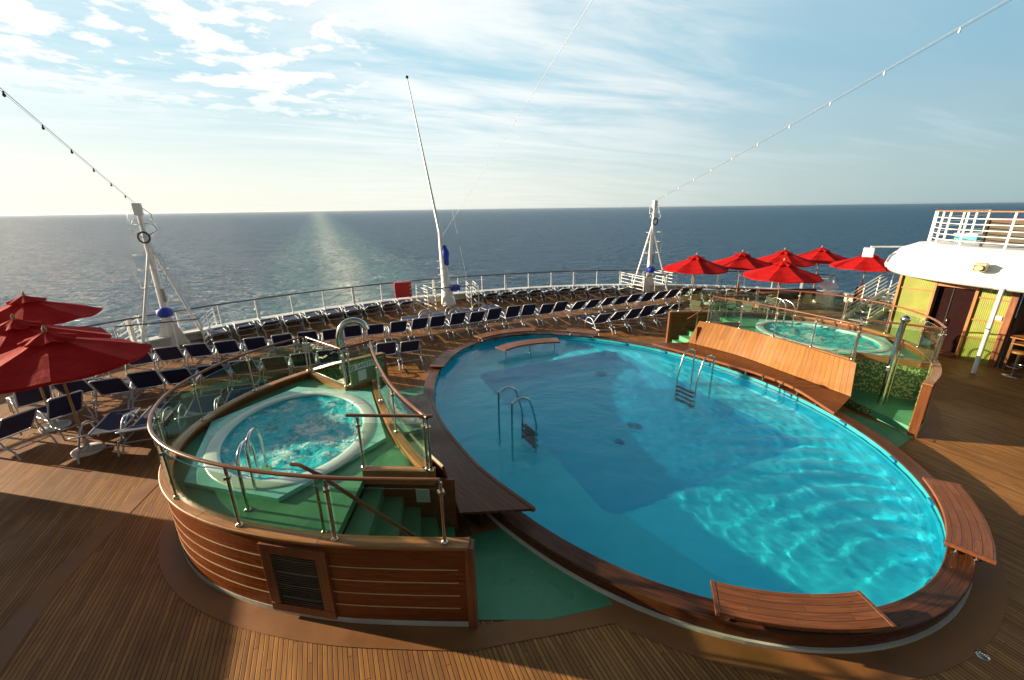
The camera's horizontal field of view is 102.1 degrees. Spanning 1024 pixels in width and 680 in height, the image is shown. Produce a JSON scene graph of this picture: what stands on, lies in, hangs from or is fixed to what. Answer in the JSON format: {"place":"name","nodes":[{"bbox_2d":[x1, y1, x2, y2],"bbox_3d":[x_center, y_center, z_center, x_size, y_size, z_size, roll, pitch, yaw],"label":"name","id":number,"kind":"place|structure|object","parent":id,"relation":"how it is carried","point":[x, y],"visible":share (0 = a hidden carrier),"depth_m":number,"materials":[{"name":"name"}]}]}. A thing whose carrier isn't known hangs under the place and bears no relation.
{"place":"outdoors","nodes":[
{"label":"outdoors","id":0,"kind":"place"},
{"bbox_2d":[0,291,1023,679],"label":"deck","id":1,"kind":"structure","parent":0,"point":[116,609],"depth_m":6.51,"materials":[{"name":"brown wood"}]},
{"bbox_2d":[0,407,58,460],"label":"sun lounger","id":2,"kind":"object","parent":1,"relation":"on","point":[17,423],"visible":1,"depth_m":9.01,"materials":[{"name":"blue fabric"}]},
{"bbox_2d":[6,385,64,416],"bbox_3d":[-12.514,1.482,10.754,1.834,0.962,0.729,10,21,30],"label":"sun lounger","id":3,"kind":"object","parent":1,"relation":"on","point":[18,400],"visible":0.59,"depth_m":10.46,"materials":[{"name":"blue fabric"}]},
{"bbox_2d":[0,291,101,324],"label":"umbrella","id":4,"kind":"object","parent":1,"relation":"on","point":[25,307],"visible":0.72,"depth_m":11.95,"materials":[{"name":"red fabric"}]},
{"bbox_2d":[0,314,111,432],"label":"umbrella","id":5,"kind":"object","parent":1,"relation":"on","point":[14,331],"visible":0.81,"depth_m":9.51,"materials":[{"name":"red fabric"}]},
{"bbox_2d":[35,390,98,440],"bbox_3d":[-11.052,1.668,10.053,1.834,0.998,0.729,7,19,22],"label":"sun lounger","id":6,"kind":"object","parent":1,"relation":"on","point":[57,407],"visible":0.85,"depth_m":9.81,"materials":[{"name":"blue fabric"}]},
{"bbox_2d":[0,326,151,457],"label":"umbrella","id":7,"kind":"object","parent":1,"relation":"on","point":[44,358],"visible":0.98,"depth_m":8.10,"materials":[{"name":"red fabric"}]},
{"bbox_2d":[0,477,158,673],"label":"deck band","id":8,"kind":"object","parent":1,"relation":"on","point":[14,632],"visible":0.97,"depth_m":5.93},
{"bbox_2d":[51,377,109,417],"bbox_3d":[-11.780,1.288,11.402,0.729,0.922,1.834,-11,20,-28],"label":"sun lounger","id":9,"kind":"object","parent":1,"relation":"on","point":[85,386],"visible":0.51,"depth_m":10.88,"materials":[{"name":"blue fabric"}]},
{"bbox_2d":[68,407,141,463],"bbox_3d":[-9.139,2.016,9.433,0.729,0.666,1.924,-9,19,-24],"label":"sun lounger","id":10,"kind":"object","parent":1,"relation":"on","point":[112,421],"visible":0.88,"depth_m":9.40,"materials":[{"name":"blue fabric"}]},
{"bbox_2d":[88,377,148,417],"bbox_3d":[-10.789,1.256,11.395,0.729,0.962,1.834,-9,20,-25],"label":"sun lounger","id":11,"kind":"object","parent":1,"relation":"on","point":[110,386],"visible":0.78,"depth_m":10.88,"materials":[{"name":"blue fabric"}]},
{"bbox_2d":[125,352,167,377],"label":"sun lounger","id":12,"kind":"object","parent":1,"relation":"on","point":[149,358],"visible":0.52,"depth_m":13.21,"materials":[{"name":"blue fabric"}]},
{"bbox_2d":[114,400,184,453],"bbox_3d":[-8.459,1.912,9.763,0.729,0.648,1.949,-8,19,-21],"label":"sun lounger","id":13,"kind":"object","parent":1,"relation":"on","point":[164,410],"visible":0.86,"depth_m":9.65,"materials":[{"name":"blue fabric"}]},
{"bbox_2d":[126,369,174,407],"bbox_3d":[-10.168,1.118,11.745,0.729,0.998,1.834,-9,20,-25],"label":"sun lounger","id":14,"kind":"object","parent":1,"relation":"on","point":[143,380],"visible":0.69,"depth_m":11.22,"materials":[{"name":"blue fabric"}]},
{"bbox_2d":[113,308,216,352],"bbox_3d":[-13.367,-0.385,16.243,2.548,1.194,2.313,-8,19,-23],"label":"mast enclosure","id":15,"kind":"object","parent":1,"relation":"on","point":[139,324],"visible":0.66,"depth_m":15.61,"materials":[{"name":"white paint"}]},
{"bbox_2d":[127,203,206,346],"bbox_3d":[-13.304,-2.298,15.458,0.829,5.346,2.234,12,22,35],"label":"signal mast","id":16,"kind":"object","parent":1,"relation":"on","point":[164,312],"visible":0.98,"depth_m":15.54,"materials":[{"name":"metal"}]},
{"bbox_2d":[153,346,196,372],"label":"sun lounger","id":17,"kind":"object","parent":1,"relation":"on","point":[169,353],"visible":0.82,"depth_m":13.36,"materials":[{"name":"blue fabric"}]},
{"bbox_2d":[159,367,204,401],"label":"sun lounger","id":18,"kind":"object","parent":1,"relation":"on","point":[174,376],"visible":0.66,"depth_m":11.49,"materials":[{"name":"blue fabric"}]},
{"bbox_2d":[174,393,224,435],"bbox_3d":[-7.622,1.759,10.181,0.729,0.666,1.924,-9,20,-25],"label":"sun lounger","id":19,"kind":"object","parent":1,"relation":"on","point":[208,403],"visible":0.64,"depth_m":10.25,"materials":[{"name":"blue fabric"}]},
{"bbox_2d":[183,343,221,367],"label":"sun lounger","id":20,"kind":"object","parent":1,"relation":"on","point":[196,350],"visible":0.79,"depth_m":13.66,"materials":[{"name":"blue fabric"}]},
{"bbox_2d":[196,364,237,395],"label":"sun lounger","id":21,"kind":"object","parent":1,"relation":"on","point":[220,371],"visible":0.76,"depth_m":11.82,"materials":[{"name":"blue fabric"}]},
{"bbox_2d":[213,340,246,363],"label":"sun lounger","id":22,"kind":"object","parent":1,"relation":"on","point":[226,347],"visible":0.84,"depth_m":13.93,"materials":[{"name":"blue fabric"}]},
{"bbox_2d":[216,387,256,407],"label":"sun lounger","id":23,"kind":"object","parent":1,"relation":"on","point":[234,394],"visible":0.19,"depth_m":11.01,"materials":[{"name":"blue fabric"}]},
{"bbox_2d":[228,359,265,389],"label":"sun lounger","id":24,"kind":"object","parent":1,"relation":"on","point":[239,367],"visible":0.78,"depth_m":12.12,"materials":[{"name":"blue fabric"}]},
{"bbox_2d":[243,336,273,359],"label":"sun lounger","id":25,"kind":"object","parent":1,"relation":"on","point":[252,343],"visible":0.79,"depth_m":14.22,"materials":[{"name":"blue fabric"}]},
{"bbox_2d":[260,355,293,384],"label":"sun lounger","id":26,"kind":"object","parent":1,"relation":"on","point":[276,363],"visible":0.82,"depth_m":12.37,"materials":[{"name":"blue fabric"}]},
{"bbox_2d":[271,333,296,355],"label":"sun lounger","id":27,"kind":"object","parent":1,"relation":"on","point":[280,338],"visible":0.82,"depth_m":14.51,"materials":[{"name":"blue fabric"}]},
{"bbox_2d":[290,352,319,374],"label":"sun lounger","id":28,"kind":"object","parent":1,"relation":"on","point":[298,360],"visible":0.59,"depth_m":12.66,"materials":[{"name":"blue fabric"}]},
{"bbox_2d":[297,330,320,352],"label":"sun lounger","id":29,"kind":"object","parent":1,"relation":"on","point":[313,334],"visible":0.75,"depth_m":14.81,"materials":[{"name":"blue fabric"}]},
{"bbox_2d":[158,352,477,628],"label":"hot tub deck","id":30,"kind":"structure","parent":1,"relation":"on","point":[286,555],"depth_m":5.35,"materials":[{"name":"brown wood"}]},
{"bbox_2d":[236,427,268,511],"bbox_3d":[-3.750,1.771,6.002,0.102,0.874,1.071,-5,18,-14],"label":"tub grab rail","id":31,"kind":"object","parent":30,"relation":"on","point":[247,441],"visible":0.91,"depth_m":5.85,"materials":[{"name":"metal"}]},
{"bbox_2d":[184,387,385,502],"bbox_3d":[-4.007,2.083,7.799,2.960,0.992,4.170,-8,19,-23],"label":"hot tub","id":32,"kind":"object","parent":30,"relation":"in","point":[207,476],"visible":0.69,"depth_m":7.03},
{"bbox_2d":[220,395,361,479],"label":"hot tub water","id":33,"kind":"structure","parent":32,"relation":"in","point":[310,432],"depth_m":7.50,"materials":[{"name":"liquid"}]},
{"bbox_2d":[147,336,448,544],"bbox_3d":[-3.945,1.408,6.606,2.738,0.902,7.012,-14,22,-35],"label":"glass balustrade","id":34,"kind":"object","parent":30,"relation":"on","point":[163,448],"visible":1,"depth_m":5.03,"materials":[{"name":"metal"}]},
{"bbox_2d":[305,336,374,386],"bbox_3d":[-4.121,0.493,9.527,1.834,0.936,0.762,3,18,11],"label":"glass balustrade","id":35,"kind":"object","parent":30,"relation":"on","point":[336,347],"visible":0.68,"depth_m":9.25,"materials":[{"name":"metal"}]},
{"bbox_2d":[336,317,368,384],"bbox_3d":[-3.747,0.629,10.005,0.772,2.418,0.190,-8,19,-23],"label":"shower","id":36,"kind":"object","parent":30,"relation":"on","point":[343,324],"visible":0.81,"depth_m":9.65,"materials":[{"name":"metal"}]},
{"bbox_2d":[289,462,419,536],"bbox_3d":[-1.885,2.261,5.162,1.695,1.503,0.132,2,18,8],"label":"stair handrail","id":37,"kind":"object","parent":30,"relation":"on","point":[401,528],"visible":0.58,"depth_m":5.07,"materials":[{"name":"metal"}]},
{"bbox_2d":[345,414,432,470],"bbox_3d":[-1.794,1.531,6.182,1.275,0.934,0.094,0,18,3],"label":"glass balustrade","id":38,"kind":"object","parent":30,"relation":"on","point":[358,426],"visible":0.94,"depth_m":6.06,"materials":[{"name":"metal"}]},
{"bbox_2d":[369,341,433,471],"bbox_3d":[-2.319,1.009,7.846,0.266,0.931,4.322,-10,20,-27],"label":"glass balustrade","id":39,"kind":"object","parent":30,"relation":"on","point":[380,384],"visible":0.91,"depth_m":7.48,"materials":[{"name":"metal"}]},
{"bbox_2d":[349,358,374,386],"bbox_3d":[-3.352,0.722,9.333,0.024,0.520,0.620,14,23,39],"label":"safety notice","id":40,"kind":"object","parent":39,"relation":"attached to","point":[361,372],"visible":0.91,"depth_m":9.30,"materials":[{"name":"green plastic"}]},
{"bbox_2d":[317,349,338,366],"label":"sun lounger","id":41,"kind":"object","parent":1,"relation":"on","point":[327,356],"visible":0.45,"depth_m":12.91,"materials":[{"name":"blue fabric"}]},
{"bbox_2d":[343,324,364,351],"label":"sun lounger","id":42,"kind":"object","parent":1,"relation":"on","point":[350,331],"visible":0.94,"depth_m":15.58,"materials":[{"name":"blue fabric"}]},
{"bbox_2d":[365,323,386,348],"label":"sun lounger","id":43,"kind":"object","parent":1,"relation":"on","point":[375,329],"visible":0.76,"depth_m":15.85,"materials":[{"name":"blue fabric"}]},
{"bbox_2d":[375,341,400,369],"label":"sun lounger","id":44,"kind":"object","parent":1,"relation":"on","point":[388,348],"visible":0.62,"depth_m":13.54,"materials":[{"name":"blue fabric"}]},
{"bbox_2d":[158,512,632,650],"bbox_3d":[-3.075,2.974,7.235,4.898,0.001,8.828,-13,22,-35],"label":"deck band","id":45,"kind":"object","parent":1,"relation":"on","point":[187,583],"visible":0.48,"depth_m":5.21,"materials":[{"name":"wood"}]},
{"bbox_2d":[385,320,409,340],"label":"sun lounger","id":46,"kind":"object","parent":1,"relation":"on","point":[394,327],"visible":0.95,"depth_m":16.07,"materials":[{"name":"blue fabric"}]},
{"bbox_2d":[394,281,411,308],"bbox_3d":[-5.730,-2.371,21.869,0.860,1.380,0.250,-8,19,-23],"label":"red locker","id":47,"kind":"object","parent":1,"relation":"on","point":[402,289],"visible":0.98,"depth_m":21.69,"materials":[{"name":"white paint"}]},
{"bbox_2d":[396,339,423,368],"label":"sun lounger","id":48,"kind":"object","parent":1,"relation":"on","point":[408,346],"visible":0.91,"depth_m":13.84,"materials":[{"name":"blue fabric"}]},
{"bbox_2d":[407,317,431,340],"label":"sun lounger","id":49,"kind":"object","parent":1,"relation":"on","point":[417,324],"visible":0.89,"depth_m":16.50,"materials":[{"name":"blue fabric"}]},
{"bbox_2d":[405,75,459,305],"bbox_3d":[-4.656,-8.644,23.332,1.020,12.559,6.782,-8,19,-23],"label":"flagpole","id":50,"kind":"object","parent":1,"relation":"on","point":[447,297],"visible":0.95,"depth_m":22.18,"materials":[{"name":"metal"}]},
{"bbox_2d":[425,315,448,339],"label":"sun lounger","id":51,"kind":"object","parent":1,"relation":"on","point":[436,321],"visible":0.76,"depth_m":16.78,"materials":[{"name":"blue fabric"}]},
{"bbox_2d":[415,281,479,311],"bbox_3d":[-3.328,-2.391,22.144,3.248,1.194,1.663,-8,19,-23],"label":"mast enclosure","id":52,"kind":"object","parent":1,"relation":"on","point":[424,295],"visible":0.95,"depth_m":21.80,"materials":[{"name":"white paint"}]},
{"bbox_2d":[444,312,469,337],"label":"sun lounger","id":53,"kind":"object","parent":1,"relation":"on","point":[458,318],"visible":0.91,"depth_m":17.10,"materials":[{"name":"blue fabric"}]},
{"bbox_2d":[459,311,487,334],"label":"sun lounger","id":54,"kind":"object","parent":1,"relation":"on","point":[476,317],"visible":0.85,"depth_m":17.41,"materials":[{"name":"blue fabric"}]},
{"bbox_2d":[480,307,504,331],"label":"sun lounger","id":55,"kind":"object","parent":1,"relation":"on","point":[493,314],"visible":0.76,"depth_m":17.75,"materials":[{"name":"blue fabric"}]},
{"bbox_2d":[500,305,523,328],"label":"sun lounger","id":56,"kind":"object","parent":1,"relation":"on","point":[512,311],"visible":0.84,"depth_m":18.13,"materials":[{"name":"blue fabric"}]},
{"bbox_2d":[512,304,538,327],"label":"sun lounger","id":57,"kind":"object","parent":1,"relation":"on","point":[528,310],"visible":0.84,"depth_m":18.37,"materials":[{"name":"blue fabric"}]},
{"bbox_2d":[467,528,612,619],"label":"wet floor","id":58,"kind":"structure","parent":1,"relation":"on","point":[516,579],"depth_m":5.72,"materials":[{"name":"green paint"}]},
{"bbox_2d":[528,303,556,325],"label":"sun lounger","id":59,"kind":"object","parent":1,"relation":"on","point":[544,309],"visible":0.87,"depth_m":18.63,"materials":[{"name":"blue fabric"}]},
{"bbox_2d":[578,313,612,335],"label":"sun lounger","id":60,"kind":"object","parent":1,"relation":"on","point":[601,318],"visible":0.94,"depth_m":17.16,"materials":[{"name":"blue fabric"}]},
{"bbox_2d":[611,307,644,331],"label":"sun lounger","id":61,"kind":"object","parent":1,"relation":"on","point":[633,313],"visible":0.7,"depth_m":17.62,"materials":[{"name":"blue fabric"}]},
{"bbox_2d":[630,200,667,291],"bbox_3d":[8.354,-5.449,24.495,2.061,5.346,1.020,-5,18,-12],"label":"signal mast","id":62,"kind":"object","parent":1,"relation":"on","point":[650,270],"visible":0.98,"depth_m":24.84,"materials":[{"name":"metal"}]},
{"bbox_2d":[661,0,1010,197],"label":"light string","id":63,"kind":"object","parent":62,"relation":"attached to","point":[959,31],"visible":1,"depth_m":9.90,"materials":[{"name":"grey plastic"}]},
{"bbox_2d":[621,271,677,294],"bbox_3d":[8.335,-3.605,25.496,2.548,1.194,2.313,-8,19,-23],"label":"mast enclosure","id":64,"kind":"object","parent":1,"relation":"on","point":[632,280],"visible":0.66,"depth_m":24.83,"materials":[{"name":"white paint"}]},
{"bbox_2d":[662,253,728,310],"bbox_3d":[8.925,-2.850,20.358,2.873,2.860,2.873,-5,18,-12],"label":"umbrella","id":65,"kind":"object","parent":1,"relation":"on","point":[696,264],"visible":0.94,"depth_m":19.50,"materials":[{"name":"red fabric"}]},
{"bbox_2d":[423,332,976,653],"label":"swimming pool","id":66,"kind":"structure","parent":1,"relation":"on","point":[936,602],"depth_m":5.42,"materials":[{"name":"brown wood"}]},
{"bbox_2d":[429,349,459,367],"bbox_3d":[-2.209,0.619,13.642,0.523,0.074,1.652,3,18,12],"label":"curved bench","id":67,"kind":"object","parent":66,"relation":"on","point":[442,360],"visible":1,"depth_m":13.49,"materials":[{"name":"brown wood"}]},
{"bbox_2d":[474,327,534,340],"bbox_3d":[-0.241,-0.227,16.038,2.542,0.184,0.693,-8,19,-23],"label":"curved bench","id":68,"kind":"object","parent":66,"relation":"on","point":[482,336],"visible":1,"depth_m":16.01,"materials":[{"name":"brown wood"}]},
{"bbox_2d":[498,386,536,442],"bbox_3d":[0.150,2.128,9.409,0.710,2.131,0.664,-10,20,-27],"label":"pool ladder","id":69,"kind":"object","parent":66,"relation":"attached to","point":[518,399],"visible":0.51,"depth_m":9.21,"materials":[{"name":"metal"}]},
{"bbox_2d":[495,338,559,355],"bbox_3d":[0.592,0.575,14.822,2.454,0.994,0.746,-8,19,-23],"label":"curved bench","id":70,"kind":"object","parent":66,"relation":"in","point":[509,346],"visible":0.81,"depth_m":14.71,"materials":[{"name":"brown wood"}]},
{"bbox_2d":[434,337,945,606],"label":"pool water","id":71,"kind":"structure","parent":66,"relation":"in","point":[635,460],"depth_m":7.93,"materials":[{"name":"teal liquid"}]},
{"bbox_2d":[676,348,714,393],"bbox_3d":[5.073,1.353,11.647,0.710,2.131,0.664,-10,20,-27],"label":"pool ladder","id":72,"kind":"object","parent":66,"relation":"attached to","point":[704,359],"visible":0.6,"depth_m":11.48,"materials":[{"name":"metal"}]},
{"bbox_2d":[710,580,896,632],"bbox_3d":[3.397,3.254,4.966,1.962,0.184,0.568,1,18,5],"label":"curved bench","id":73,"kind":"object","parent":66,"relation":"on","point":[858,611],"visible":1,"depth_m":4.88,"materials":[{"name":"brown wood"}]},
{"bbox_2d":[922,477,996,564],"bbox_3d":[6.883,2.754,6.398,0.587,0.184,2.007,12,22,34],"label":"curved bench","id":74,"kind":"object","parent":66,"relation":"on","point":[967,529],"visible":1,"depth_m":6.19,"materials":[{"name":"brown wood"}]},
{"bbox_2d":[415,368,1007,679],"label":"deck band","id":75,"kind":"object","parent":1,"relation":"on","point":[968,629],"visible":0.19,"depth_m":4.88,"materials":[{"name":"wood"}]},
{"bbox_2d":[390,385,423,400],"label":"wet floor","id":76,"kind":"structure","parent":75,"relation":"on","point":[410,392],"depth_m":11.84,"materials":[{"name":"green paint"}]},
{"bbox_2d":[382,375,535,528],"bbox_3d":[-1.502,1.946,8.325,1.439,1.255,5.143,-10,20,-27],"label":"backrest bench","id":77,"kind":"object","parent":75,"relation":"on","point":[480,490],"visible":0.76,"depth_m":7.42,"materials":[{"name":"brown wood"}]},
{"bbox_2d":[653,321,856,414],"bbox_3d":[6.900,0.610,12.188,1.832,1.255,5.770,-8,19,-23],"label":"backrest bench","id":78,"kind":"object","parent":75,"relation":"on","point":[825,381],"visible":0.9,"depth_m":11.85,"materials":[{"name":"brown wood"}]},
{"bbox_2d":[839,409,912,447],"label":"wet floor","id":79,"kind":"structure","parent":75,"relation":"on","point":[897,438],"depth_m":9.51,"materials":[{"name":"green paint"}]},
{"bbox_2d":[712,250,771,305],"bbox_3d":[11.724,-3.213,21.387,2.873,2.860,2.873,8,20,25],"label":"umbrella","id":80,"kind":"object","parent":1,"relation":"on","point":[742,260],"visible":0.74,"depth_m":20.54,"materials":[{"name":"red fabric"}]},
{"bbox_2d":[743,258,823,312],"bbox_3d":[11.549,-2.106,17.919,2.873,2.860,2.873,-7,19,-18],"label":"umbrella","id":81,"kind":"object","parent":1,"relation":"on","point":[784,271],"visible":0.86,"depth_m":17.06,"materials":[{"name":"red fabric"}]},
{"bbox_2d":[756,247,815,301],"bbox_3d":[14.401,-3.509,22.209,2.873,2.860,2.873,13,22,36],"label":"umbrella","id":82,"kind":"object","parent":1,"relation":"on","point":[790,257],"visible":0.76,"depth_m":21.42,"materials":[{"name":"red fabric"}]},
{"bbox_2d":[642,340,941,441],"bbox_3d":[8.526,0.728,13.825,4.898,0.001,8.828,-13,22,-35],"label":"deck band","id":83,"kind":"object","parent":1,"relation":"on","point":[930,429],"visible":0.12,"depth_m":9.81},
{"bbox_2d":[665,311,941,437],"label":"hot tub deck","id":84,"kind":"structure","parent":1,"relation":"on","point":[916,378],"depth_m":10.80,"materials":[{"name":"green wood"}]},
{"bbox_2d":[706,295,862,359],"bbox_3d":[7.731,-0.503,12.196,0.268,0.931,4.322,-10,20,-27],"label":"glass balustrade","id":85,"kind":"object","parent":84,"relation":"on","point":[777,313],"visible":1,"depth_m":11.83,"materials":[{"name":"metal"}]},
{"bbox_2d":[677,287,947,362],"bbox_3d":[9.355,-0.932,13.427,2.738,0.902,7.012,-14,22,-35],"label":"glass balustrade","id":86,"kind":"object","parent":84,"relation":"on","point":[885,332],"visible":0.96,"depth_m":13.40,"materials":[{"name":"metal"}]},
{"bbox_2d":[755,319,903,357],"bbox_3d":[9.442,0.307,12.843,2.960,0.992,4.170,-8,19,-23],"label":"hot tub","id":87,"kind":"object","parent":84,"relation":"in","point":[884,345],"visible":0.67,"depth_m":12.40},
{"bbox_2d":[764,323,878,349],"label":"hot tub water","id":88,"kind":"structure","parent":87,"relation":"in","point":[824,336],"depth_m":12.71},
{"bbox_2d":[877,315,910,404],"bbox_3d":[9.245,0.512,10.031,0.189,2.315,0.327,15,23,40],"label":"shower","id":89,"kind":"object","parent":84,"relation":"on","point":[905,319],"visible":1,"depth_m":10.05,"materials":[{"name":"metal"}]},
{"bbox_2d":[850,318,943,363],"bbox_3d":[9.532,0.007,10.514,1.834,0.936,0.762,3,18,11],"label":"glass balustrade","id":90,"kind":"object","parent":84,"relation":"on","point":[940,335],"visible":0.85,"depth_m":10.24,"materials":[{"name":"metal"}]},
{"bbox_2d":[797,245,847,287],"bbox_3d":[17.037,-3.831,23.118,2.873,2.860,2.873,-6,18,-15],"label":"umbrella","id":91,"kind":"object","parent":1,"relation":"on","point":[821,255],"visible":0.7,"depth_m":22.28,"materials":[{"name":"red fabric"}]},
{"bbox_2d":[829,254,890,307],"bbox_3d":[17.321,-2.975,20.419,2.873,2.860,2.873,-4,18,-10],"label":"umbrella","id":92,"kind":"object","parent":1,"relation":"on","point":[875,263],"visible":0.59,"depth_m":19.68,"materials":[{"name":"red fabric"}]},
{"bbox_2d":[843,272,897,324],"bbox_3d":[16.508,-1.972,18.601,3.291,2.072,1.106,-8,19,-23],"label":"deck stair","id":93,"kind":"object","parent":1,"relation":"on","point":[874,316],"visible":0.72,"depth_m":18.62,"materials":[{"name":"metal"}]},
{"bbox_2d":[885,239,1023,372],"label":"deckhouse","id":94,"kind":"object","parent":1,"relation":"on","point":[951,291],"visible":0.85,"depth_m":13.60,"materials":[{"name":"yellow metal"}]},
{"bbox_2d":[923,286,975,352],"bbox_3d":[14.942,-0.673,14.175,0.130,2.280,0.920,-8,19,-23],"label":"door","id":95,"kind":"structure","parent":94,"relation":"in","point":[952,306],"depth_m":14.14,"materials":[{"name":"brown"}]},
{"bbox_2d":[930,209,991,239],"bbox_3d":[18.147,-4.672,16.716,3.769,1.121,0.070,-7,19,-20],"label":"railing","id":96,"kind":"object","parent":94,"relation":"on","point":[961,222],"visible":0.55,"depth_m":16.58,"materials":[{"name":"metal"}]},
{"bbox_2d":[927,210,1023,249],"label":"railing","id":97,"kind":"object","parent":94,"relation":"on","point":[967,218],"visible":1,"depth_m":13.40,"materials":[{"name":"white metal"}]},
{"bbox_2d":[979,218,1023,246],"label":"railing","id":98,"kind":"object","parent":94,"relation":"on","point":[988,228],"visible":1,"depth_m":13.08,"materials":[{"name":"metal"}]},
{"bbox_2d":[1001,332,1023,368],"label":"bar table","id":99,"kind":"object","parent":1,"relation":"on","point":[1020,336],"visible":0.97,"depth_m":12.79,"materials":[{"name":"orange wood"}]},
{"bbox_2d":[0,202,1023,340],"bbox_3d":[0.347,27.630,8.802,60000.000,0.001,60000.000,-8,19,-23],"label":"sea","id":100,"kind":"structure","parent":0,"point":[211,258],"depth_m":319.95,"materials":[{"name":"blue liquid"}]},
{"bbox_2d":[0,0,1023,214],"label":"sky","id":101,"kind":"structure","parent":0,"point":[183,106],"materials":[{"name":"blue"}]},
{"bbox_2d":[753,288,826,309],"bbox_3d":[14.032,-2.094,20.985,3.400,0.875,0.900,-1,18,-2],"label":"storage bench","id":102,"kind":"object","parent":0,"point":[804,301],"visible":0.73,"depth_m":20.95,"materials":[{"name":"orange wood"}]},
{"bbox_2d":[813,274,844,307],"bbox_3d":[16.498,-2.558,21.415,1.650,1.480,0.845,-12,21,-32],"label":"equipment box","id":103,"kind":"object","parent":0,"point":[828,287],"visible":0.86,"depth_m":21.16,"materials":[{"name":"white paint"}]},
{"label":"hull","id":104,"kind":"structure","parent":0,"visible":0},
{"bbox_2d":[136,284,1015,348],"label":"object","id":105,"kind":"object","parent":104,"relation":"on","point":[192,335],"visible":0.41,"depth_m":22.16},
{"bbox_2d":[81,270,835,341],"bbox_3d":[-1.817,-1.790,19.283,38.416,0.910,9.433,-8,19,-23],"label":"stern railing","id":106,"kind":"object","parent":105,"relation":"on","point":[132,332],"visible":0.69,"depth_m":21.08,"materials":[{"name":"metal"}]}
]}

